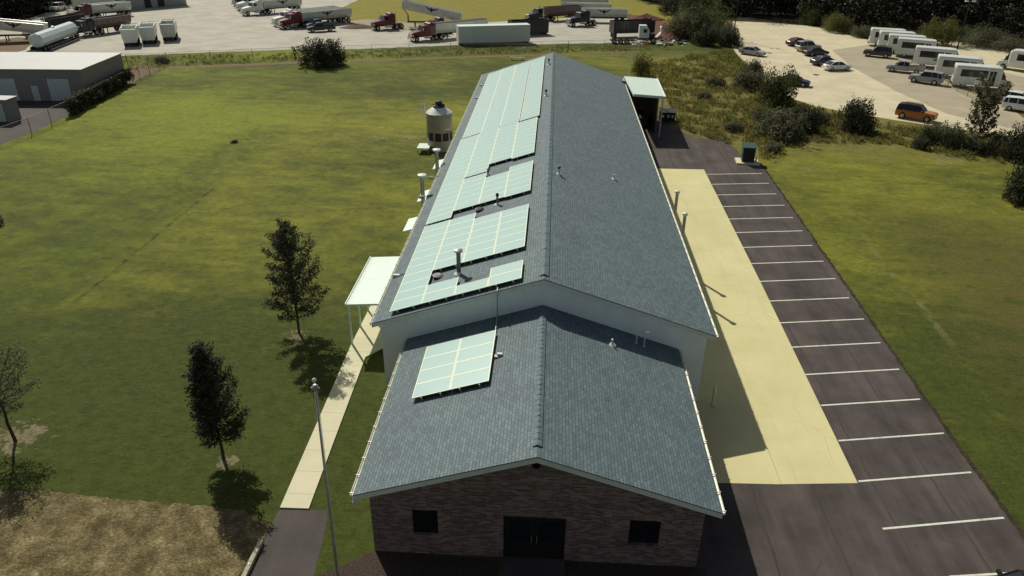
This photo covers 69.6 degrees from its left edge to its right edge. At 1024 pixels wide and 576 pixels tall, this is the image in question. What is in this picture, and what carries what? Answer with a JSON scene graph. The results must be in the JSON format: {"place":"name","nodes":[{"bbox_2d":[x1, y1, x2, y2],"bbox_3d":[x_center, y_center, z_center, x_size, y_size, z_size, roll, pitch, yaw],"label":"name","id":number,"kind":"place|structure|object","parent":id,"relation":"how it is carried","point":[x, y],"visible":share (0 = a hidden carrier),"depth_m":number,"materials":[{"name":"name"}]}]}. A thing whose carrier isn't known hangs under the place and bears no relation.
{"place":"outdoors","nodes":[
{"label":"outdoors","id":0,"kind":"place"},
{"bbox_2d":[0,0,71,19],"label":"forest floor","id":1,"kind":"structure","parent":0,"point":[15,17],"depth_m":168.43,"materials":[{"name":"brown plant"}]},
{"bbox_2d":[0,0,69,17],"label":"woodland","id":2,"kind":"object","parent":1,"relation":"on","point":[14,7],"visible":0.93,"depth_m":165.71,"materials":[{"name":"green plant"}]},
{"bbox_2d":[0,490,270,575],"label":"dry lawn","id":3,"kind":"structure","parent":0,"point":[46,533],"depth_m":31.19,"materials":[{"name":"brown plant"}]},
{"bbox_2d":[115,0,186,8],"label":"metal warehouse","id":4,"kind":"structure","parent":0,"point":[137,4],"depth_m":182.98,"materials":[{"name":"grey metal"}]},
{"bbox_2d":[248,510,326,575],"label":"driveway","id":5,"kind":"structure","parent":0,"point":[292,544],"depth_m":30.87,"materials":[{"name":"grey asphalt"}]},
{"bbox_2d":[241,539,263,575],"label":"parking log","id":6,"kind":"object","parent":5,"relation":"on","point":[253,557],"visible":1,"depth_m":30.03,"materials":[{"name":"brown wood"}]},
{"bbox_2d":[280,306,382,508],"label":"path","id":7,"kind":"structure","parent":0,"point":[303,485],"depth_m":38.44,"materials":[{"name":"concrete"}]},
{"bbox_2d":[345,256,399,344],"bbox_3d":[-8.125,0.682,46.789,3.110,3.060,6.590,2,28,3],"label":"entrance canopy","id":8,"kind":"object","parent":7,"relation":"on","point":[369,287],"visible":0.67,"depth_m":45.71,"materials":[{"name":"metal"}]},
{"bbox_2d":[0,0,1023,575],"bbox_3d":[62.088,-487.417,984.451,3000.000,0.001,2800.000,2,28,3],"label":"ground","id":9,"kind":"structure","parent":0,"point":[140,216],"depth_m":56.77,"materials":[{"name":"green plant"}]},
{"bbox_2d":[0,341,43,441],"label":"tree","id":10,"kind":"object","parent":9,"relation":"on","point":[5,397],"visible":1,"depth_m":35.30,"materials":[{"name":"green plant"}]},
{"bbox_2d":[0,101,69,143],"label":"side yard","id":11,"kind":"structure","parent":9,"relation":"on","point":[28,109],"depth_m":90.46,"materials":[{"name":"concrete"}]},
{"bbox_2d":[0,95,21,121],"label":"metal shed","id":12,"kind":"structure","parent":11,"relation":"on","point":[9,110],"depth_m":88.25,"materials":[{"name":"grey metal"}]},
{"bbox_2d":[0,52,123,100],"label":"metal shed","id":13,"kind":"structure","parent":9,"relation":"on","point":[41,76],"depth_m":97.54,"materials":[{"name":"grey metal"}]},
{"bbox_2d":[0,79,19,100],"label":"roller door","id":14,"kind":"structure","parent":13,"relation":"in","point":[7,86],"depth_m":96.97,"materials":[{"name":"grey metal"}]},
{"bbox_2d":[46,79,70,100],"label":"roller door","id":15,"kind":"structure","parent":13,"relation":"in","point":[59,89],"depth_m":97.16,"materials":[{"name":"grey metal"}]},
{"bbox_2d":[0,53,167,142],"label":"chain link fence","id":16,"kind":"object","parent":9,"relation":"on","point":[79,99],"visible":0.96,"depth_m":89.50,"materials":[{"name":"metal"}]},
{"bbox_2d":[61,67,134,114],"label":"hedge","id":17,"kind":"object","parent":9,"relation":"on","point":[112,85],"visible":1,"depth_m":97.48,"materials":[{"name":"green plant"}]},
{"bbox_2d":[181,339,250,459],"bbox_3d":[-13.648,5.213,34.250,2.852,6.673,2.920,-13,30,-24],"label":"tree","id":18,"kind":"object","parent":9,"relation":"on","point":[210,415],"visible":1,"depth_m":33.39,"materials":[{"name":"green plant"}]},
{"bbox_2d":[259,218,331,332],"bbox_3d":[-13.203,-0.642,44.246,3.886,7.784,4.021,-24,36,-38],"label":"tree","id":19,"kind":"object","parent":9,"relation":"on","point":[283,247],"visible":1,"depth_m":43.69,"materials":[{"name":"green plant"}]},
{"bbox_2d":[0,0,657,55],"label":"yard","id":20,"kind":"structure","parent":9,"relation":"on","point":[213,25],"depth_m":148.59,"materials":[{"name":"beige concrete"}]},
{"bbox_2d":[0,37,30,51],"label":"dirt patch","id":21,"kind":"object","parent":20,"relation":"on","point":[17,44],"visible":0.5,"depth_m":134.99,"materials":[{"name":"soil"}]},
{"bbox_2d":[0,18,47,41],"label":"dump trailer","id":22,"kind":"object","parent":21,"relation":"on","point":[20,25],"visible":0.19,"depth_m":137.12,"materials":[{"name":"metal"}]},
{"bbox_2d":[26,21,90,51],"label":"tank trailer","id":23,"kind":"object","parent":20,"relation":"on","point":[44,40],"visible":0.98,"depth_m":131.84,"materials":[{"name":"metal"}]},
{"bbox_2d":[40,13,84,27],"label":"dump trailer","id":24,"kind":"object","parent":20,"relation":"on","point":[59,20],"visible":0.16,"depth_m":146.56,"materials":[{"name":"metal"}]},
{"bbox_2d":[69,16,104,37],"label":"truck tractor","id":25,"kind":"object","parent":20,"relation":"on","point":[85,25],"visible":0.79,"depth_m":143.08,"materials":[{"name":"black metal"}]},
{"bbox_2d":[90,1,131,15],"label":"dump trailer","id":26,"kind":"object","parent":20,"relation":"on","point":[120,7],"visible":0.81,"depth_m":166.86,"materials":[{"name":"metal"}]},
{"bbox_2d":[91,14,130,32],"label":"dump trailer","id":27,"kind":"object","parent":20,"relation":"on","point":[116,21],"visible":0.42,"depth_m":147.68,"materials":[{"name":"metal"}]},
{"bbox_2d":[119,23,139,45],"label":"open trailer","id":28,"kind":"object","parent":20,"relation":"on","point":[129,33],"visible":1,"depth_m":133.47,"materials":[{"name":"metal"}]},
{"bbox_2d":[138,21,157,43],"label":"open trailer","id":29,"kind":"object","parent":20,"relation":"on","point":[147,32],"visible":1,"depth_m":136.00,"materials":[{"name":"metal"}]},
{"bbox_2d":[159,19,177,40],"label":"open trailer","id":30,"kind":"object","parent":20,"relation":"on","point":[168,28],"visible":1,"depth_m":139.28,"materials":[{"name":"metal"}]},
{"bbox_2d":[239,0,270,15],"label":"truck tractor","id":31,"kind":"object","parent":20,"relation":"on","point":[255,6],"visible":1,"depth_m":171.81,"materials":[{"name":"white metal"}]},
{"bbox_2d":[262,0,301,12],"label":"dump trailer","id":32,"kind":"object","parent":20,"relation":"on","point":[278,4],"visible":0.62,"depth_m":176.10,"materials":[{"name":"metal"}]},
{"bbox_2d":[276,10,308,28],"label":"truck tractor","id":33,"kind":"object","parent":20,"relation":"on","point":[293,18],"visible":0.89,"depth_m":154.63,"materials":[{"name":"red metal"}]},
{"bbox_2d":[298,7,351,22],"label":"dump trailer","id":34,"kind":"object","parent":20,"relation":"on","point":[342,14],"visible":0.94,"depth_m":160.26,"materials":[{"name":"metal"}]},
{"bbox_2d":[349,19,418,30],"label":"dirt patch","id":35,"kind":"object","parent":20,"relation":"on","point":[409,26],"visible":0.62,"depth_m":160.11,"materials":[{"name":"beige soil"}]},
{"bbox_2d":[369,11,403,30],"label":"truck tractor","id":36,"kind":"object","parent":35,"relation":"on","point":[387,20],"visible":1,"depth_m":154.10,"materials":[{"name":"red metal"}]},
{"bbox_2d":[407,21,443,41],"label":"truck tractor","id":37,"kind":"object","parent":20,"relation":"on","point":[425,30],"visible":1,"depth_m":142.13,"materials":[{"name":"red metal"}]},
{"bbox_2d":[402,0,462,25],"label":"dump trailer","id":38,"kind":"object","parent":20,"relation":"on","point":[428,9],"visible":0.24,"depth_m":156.86,"materials":[{"name":"metal"}]},
{"bbox_2d":[431,18,487,38],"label":"dump trailer","id":39,"kind":"object","parent":20,"relation":"on","point":[444,27],"visible":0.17,"depth_m":145.08,"materials":[{"name":"metal"}]},
{"bbox_2d":[456,23,529,44],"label":"shipping container","id":40,"kind":"object","parent":20,"relation":"on","point":[499,32],"visible":0.92,"depth_m":139.71,"materials":[{"name":"metal"}]},
{"bbox_2d":[508,18,548,34],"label":"shipping container","id":41,"kind":"object","parent":20,"relation":"on","point":[539,25],"visible":0.68,"depth_m":150.23,"materials":[{"name":"brown metal"}]},
{"bbox_2d":[544,5,582,20],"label":"dump trailer","id":42,"kind":"object","parent":20,"relation":"on","point":[568,11],"visible":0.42,"depth_m":169.27,"materials":[{"name":"metal"}]},
{"bbox_2d":[565,9,596,26],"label":"truck tractor","id":43,"kind":"object","parent":20,"relation":"on","point":[582,16],"visible":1,"depth_m":161.30,"materials":[{"name":"white metal"}]},
{"bbox_2d":[582,7,627,19],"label":"dump trailer","id":44,"kind":"object","parent":20,"relation":"on","point":[605,12],"visible":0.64,"depth_m":166.59,"materials":[{"name":"metal"}]},
{"bbox_2d":[609,19,655,37],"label":"shipping container","id":45,"kind":"object","parent":20,"relation":"on","point":[616,27],"visible":0.87,"depth_m":148.15,"materials":[{"name":"grey metal"}]},
{"bbox_2d":[638,24,661,42],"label":"scrap truck cab","id":46,"kind":"object","parent":20,"relation":"on","point":[643,31],"visible":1,"depth_m":143.02,"materials":[{"name":"white metal"}]},
{"bbox_2d":[122,43,669,69],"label":"verge grass","id":47,"kind":"structure","parent":9,"relation":"on","point":[613,48],"depth_m":129.93,"materials":[{"name":"green plant"}]},
{"bbox_2d":[165,39,640,62],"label":"chain link fence","id":48,"kind":"object","parent":9,"relation":"on","point":[410,47],"visible":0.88,"depth_m":129.68,"materials":[{"name":"metal"}]},
{"bbox_2d":[168,51,639,67],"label":"soil strip","id":49,"kind":"object","parent":9,"relation":"on","point":[386,59],"visible":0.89,"depth_m":126.01,"materials":[{"name":"brown soil"}]},
{"bbox_2d":[291,36,346,68],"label":"bush","id":50,"kind":"object","parent":49,"relation":"on","point":[320,53],"visible":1,"depth_m":118.99,"materials":[{"name":"green plant"}]},
{"bbox_2d":[318,552,494,575],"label":"mulch bed","id":51,"kind":"object","parent":9,"relation":"on","point":[380,564],"visible":0.97,"depth_m":29.94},
{"bbox_2d":[311,378,338,575],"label":"flagpole","id":52,"kind":"object","parent":51,"relation":"on","point":[314,387],"visible":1,"depth_m":25.89,"materials":[{"name":"metal"}]},
{"bbox_2d":[420,100,452,151],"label":"grain bin","id":53,"kind":"object","parent":9,"relation":"on","point":[438,119],"visible":0.98,"depth_m":78.40,"materials":[{"name":"metal"}]},
{"bbox_2d":[498,556,564,575],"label":"stoop","id":54,"kind":"object","parent":9,"relation":"on","point":[515,566],"visible":1,"depth_m":29.92,"materials":[{"name":"concrete"}]},
{"bbox_2d":[349,305,725,566],"bbox_3d":[1.240,6.069,33.959,14.700,5.721,11.855,2,28,3],"label":"brick annex","id":55,"kind":"object","parent":9,"relation":"on","point":[571,437],"visible":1,"depth_m":30.04,"materials":[{"name":"brown brick"}]},
{"bbox_2d":[411,510,440,537],"bbox_3d":[-3.506,9.488,29.837,1.200,1.410,0.230,2,28,3],"label":"window","id":56,"kind":"structure","parent":55,"relation":"in","point":[423,520],"depth_m":29.95,"materials":[{"name":"black glass"}]},
{"bbox_2d":[412,330,495,399],"bbox_3d":[-2.675,3.592,35.071,3.535,1.235,4.500,2,28,3],"label":"solar array","id":57,"kind":"object","parent":55,"relation":"on","point":[457,363],"visible":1,"depth_m":34.85,"materials":[{"name":"blue glass"}]},
{"bbox_2d":[505,517,534,555],"bbox_3d":[0.318,10.115,29.956,1.160,2.165,0.105,2,28,3],"label":"door","id":58,"kind":"structure","parent":55,"relation":"in","point":[519,530],"depth_m":29.95,"materials":[{"name":"black glass"}]},
{"bbox_2d":[534,518,563,557],"bbox_3d":[1.489,10.157,29.903,1.155,2.165,0.105,2,28,3],"label":"door","id":59,"kind":"structure","parent":55,"relation":"in","point":[548,537],"depth_m":29.89,"materials":[{"name":"black glass"}]},
{"bbox_2d":[625,520,660,547],"bbox_3d":[5.279,9.771,29.422,1.380,1.390,0.230,2,28,3],"label":"window","id":60,"kind":"structure","parent":55,"relation":"in","point":[639,531],"depth_m":29.54,"materials":[{"name":"black glass"}]},
{"bbox_2d":[369,52,718,400],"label":"metal building","id":61,"kind":"structure","parent":9,"relation":"on","point":[602,246],"depth_m":44.76,"materials":[{"name":"grey metal"}]},
{"bbox_2d":[389,204,528,313],"bbox_3d":[-2.672,-2.265,43.283,6.953,2.368,11.650,2,28,3],"label":"solar array","id":62,"kind":"object","parent":61,"relation":"on","point":[474,238],"visible":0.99,"depth_m":42.91,"materials":[{"name":"blue glass"}]},
{"bbox_2d":[426,160,532,224],"bbox_3d":[-2.082,-7.072,52.481,6.953,2.368,8.580,2,28,3],"label":"solar array","id":63,"kind":"object","parent":61,"relation":"on","point":[459,193],"visible":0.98,"depth_m":52.10,"materials":[{"name":"teal glass"}]},
{"bbox_2d":[443,117,537,181],"bbox_3d":[-1.505,-11.774,61.480,6.953,2.368,12.820,2,28,3],"label":"solar array","id":64,"kind":"object","parent":61,"relation":"on","point":[478,153],"visible":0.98,"depth_m":60.97,"materials":[{"name":"teal glass"}]},
{"bbox_2d":[462,56,544,138],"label":"solar array","id":65,"kind":"object","parent":61,"relation":"on","point":[500,101],"visible":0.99,"depth_m":76.50,"materials":[{"name":"blue glass"}]},
{"bbox_2d":[630,50,652,75],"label":"bush","id":66,"kind":"object","parent":9,"relation":"on","point":[642,66],"visible":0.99,"depth_m":115.71,"materials":[{"name":"green plant"}]},
{"bbox_2d":[657,0,682,15],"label":"bush","id":67,"kind":"object","parent":9,"relation":"on","point":[669,4],"visible":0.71,"depth_m":180.16,"materials":[{"name":"green plant"}]},
{"bbox_2d":[659,3,713,38],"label":"bush","id":68,"kind":"object","parent":9,"relation":"on","point":[684,26],"visible":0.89,"depth_m":147.88,"materials":[{"name":"green plant"}]},
{"bbox_2d":[671,0,720,22],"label":"bush","id":69,"kind":"object","parent":9,"relation":"on","point":[686,4],"visible":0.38,"depth_m":165.88,"materials":[{"name":"green plant"}]},
{"bbox_2d":[690,22,719,46],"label":"bush","id":70,"kind":"object","parent":9,"relation":"on","point":[706,36],"visible":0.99,"depth_m":140.74,"materials":[{"name":"green plant"}]},
{"bbox_2d":[687,0,742,35],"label":"bush","id":71,"kind":"object","parent":9,"relation":"on","point":[719,18],"visible":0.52,"depth_m":148.56,"materials":[{"name":"green plant"}]},
{"bbox_2d":[717,27,743,46],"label":"bush","id":72,"kind":"object","parent":9,"relation":"on","point":[728,38],"visible":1,"depth_m":139.98,"materials":[{"name":"green plant"}]},
{"bbox_2d":[730,68,764,89],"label":"bush","id":73,"kind":"object","parent":9,"relation":"on","point":[744,78],"visible":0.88,"depth_m":108.03,"materials":[{"name":"green plant"}]},
{"bbox_2d":[657,169,856,483],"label":"concrete drive","id":74,"kind":"structure","parent":9,"relation":"on","point":[763,420],"depth_m":42.10,"materials":[{"name":"beige concrete"}]},
{"bbox_2d":[754,63,800,108],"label":"bush","id":75,"kind":"object","parent":9,"relation":"on","point":[775,90],"visible":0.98,"depth_m":97.75,"materials":[{"name":"green plant"}]},
{"bbox_2d":[751,105,811,143],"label":"bush","id":76,"kind":"object","parent":9,"relation":"on","point":[777,124],"visible":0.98,"depth_m":84.72,"materials":[{"name":"green plant"}]},
{"bbox_2d":[788,104,825,135],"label":"bush","id":77,"kind":"object","parent":9,"relation":"on","point":[813,117],"visible":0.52,"depth_m":87.00,"materials":[{"name":"green plant"}]},
{"bbox_2d":[638,49,1022,163],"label":"rough grass","id":78,"kind":"structure","parent":9,"relation":"on","point":[873,139],"depth_m":95.97,"materials":[{"name":"green plant"}]},
{"bbox_2d":[642,115,1023,575],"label":"parking lot","id":79,"kind":"structure","parent":9,"relation":"on","point":[917,499],"depth_m":35.58,"materials":[{"name":"grey asphalt"}]},
{"bbox_2d":[621,76,665,137],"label":"dock canopy","id":80,"kind":"object","parent":79,"relation":"on","point":[646,94],"visible":0.82,"depth_m":89.13,"materials":[{"name":"metal"}]},
{"bbox_2d":[735,142,759,165],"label":"transformer","id":81,"kind":"object","parent":79,"relation":"on","point":[748,152],"visible":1,"depth_m":76.71,"materials":[{"name":"metal"}]},
{"bbox_2d":[823,10,855,33],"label":"bush","id":82,"kind":"object","parent":9,"relation":"on","point":[840,24],"visible":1,"depth_m":157.01,"materials":[{"name":"green plant"}]},
{"bbox_2d":[836,92,879,134],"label":"bush","id":83,"kind":"object","parent":9,"relation":"on","point":[857,117],"visible":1,"depth_m":87.22,"materials":[{"name":"green plant"}]},
{"bbox_2d":[732,21,1023,136],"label":"bus lot","id":84,"kind":"structure","parent":9,"relation":"on","point":[833,89],"depth_m":122.62,"materials":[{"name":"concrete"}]},
{"bbox_2d":[895,101,937,122],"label":"parked suv","id":85,"kind":"object","parent":84,"relation":"on","point":[911,109],"visible":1,"depth_m":93.10,"materials":[{"name":"orange metal"}]},
{"bbox_2d":[833,44,1023,130],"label":"lot lane","id":86,"kind":"structure","parent":84,"relation":"on","point":[945,98],"depth_m":111.22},
{"bbox_2d":[863,45,892,57],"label":"parked suv","id":87,"kind":"object","parent":86,"relation":"on","point":[884,51],"visible":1,"depth_m":131.64,"materials":[{"name":"black metal"}]},
{"bbox_2d":[886,60,925,73],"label":"pickup truck","id":88,"kind":"object","parent":86,"relation":"on","point":[902,65],"visible":0.94,"depth_m":119.76,"materials":[{"name":"silver metal"}]},
{"bbox_2d":[894,37,937,57],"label":"minibus","id":89,"kind":"object","parent":86,"relation":"on","point":[905,46],"visible":0.48,"depth_m":131.18,"materials":[{"name":"white metal"}]},
{"bbox_2d":[908,70,944,84],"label":"parked suv","id":90,"kind":"object","parent":86,"relation":"on","point":[934,77],"visible":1,"depth_m":111.99,"materials":[{"name":"grey metal"}]},
{"bbox_2d":[911,45,958,65],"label":"minibus","id":91,"kind":"object","parent":86,"relation":"on","point":[924,55],"visible":0.56,"depth_m":123.24,"materials":[{"name":"white metal"}]},
{"bbox_2d":[933,54,983,76],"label":"minibus","id":92,"kind":"object","parent":86,"relation":"on","point":[945,63],"visible":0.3,"depth_m":116.03,"materials":[{"name":"white metal"}]},
{"bbox_2d":[949,62,1010,88],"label":"minibus","id":93,"kind":"object","parent":86,"relation":"on","point":[965,74],"visible":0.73,"depth_m":109.24,"materials":[{"name":"white metal"}]},
{"bbox_2d":[1001,95,1023,110],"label":"minivan","id":94,"kind":"object","parent":86,"relation":"on","point":[1010,102],"visible":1,"depth_m":97.78,"materials":[{"name":"white metal"}]},
{"bbox_2d":[996,49,1023,68],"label":"minibus","id":95,"kind":"object","parent":84,"relation":"on","point":[1014,58],"visible":0.92,"depth_m":122.04,"materials":[{"name":"white metal"}]},
{"bbox_2d":[760,163,1023,538],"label":"edging","id":96,"kind":"object","parent":9,"relation":"on","point":[1004,508],"visible":1,"depth_m":40.54,"materials":[{"name":"concrete"}]},
{"bbox_2d":[917,15,958,46],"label":"bush","id":97,"kind":"object","parent":9,"relation":"on","point":[947,32],"visible":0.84,"depth_m":143.41,"materials":[{"name":"green plant"}]},
{"bbox_2d":[919,120,965,148],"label":"bush","id":98,"kind":"object","parent":9,"relation":"on","point":[946,128],"visible":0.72,"depth_m":83.48,"materials":[{"name":"green plant"}]},
{"bbox_2d":[937,126,971,149],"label":"bush","id":99,"kind":"object","parent":9,"relation":"on","point":[948,138],"visible":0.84,"depth_m":81.79,"materials":[{"name":"green plant"}]},
{"bbox_2d":[955,21,1009,48],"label":"bush","id":100,"kind":"object","parent":9,"relation":"on","point":[985,35],"visible":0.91,"depth_m":142.58,"materials":[{"name":"green plant"}]},
{"bbox_2d":[966,135,999,156],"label":"bush","id":101,"kind":"object","parent":9,"relation":"on","point":[986,146],"visible":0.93,"depth_m":80.33,"materials":[{"name":"green plant"}]},
{"bbox_2d":[964,72,1014,139],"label":"tree","id":102,"kind":"object","parent":9,"relation":"on","point":[987,101],"visible":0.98,"depth_m":81.46,"materials":[{"name":"green plant"}]},
{"bbox_2d":[988,34,1023,52],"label":"bush","id":103,"kind":"object","parent":9,"relation":"on","point":[1011,42],"visible":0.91,"depth_m":138.94,"materials":[{"name":"green plant"}]},
{"bbox_2d":[999,121,1023,163],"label":"bush","id":104,"kind":"object","parent":9,"relation":"on","point":[1018,139],"visible":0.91,"depth_m":78.20,"materials":[{"name":"green plant"}]},
{"bbox_2d":[1001,155,1023,206],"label":"bush","id":105,"kind":"object","parent":9,"relation":"on","point":[1014,193],"visible":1,"depth_m":67.12,"materials":[{"name":"green plant"}]},
{"bbox_2d":[641,0,1023,46],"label":"forest floor","id":106,"kind":"structure","parent":0,"point":[789,18],"depth_m":173.95,"materials":[{"name":"green plant"}]},
{"bbox_2d":[795,4,825,25],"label":"bush","id":107,"kind":"object","parent":106,"relation":"on","point":[813,18],"visible":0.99,"depth_m":166.86,"materials":[{"name":"green plant"}]},
{"bbox_2d":[702,0,1023,40],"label":"woodland","id":108,"kind":"object","parent":106,"relation":"on","point":[987,11],"visible":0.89,"depth_m":162.06,"materials":[{"name":"green plant"}]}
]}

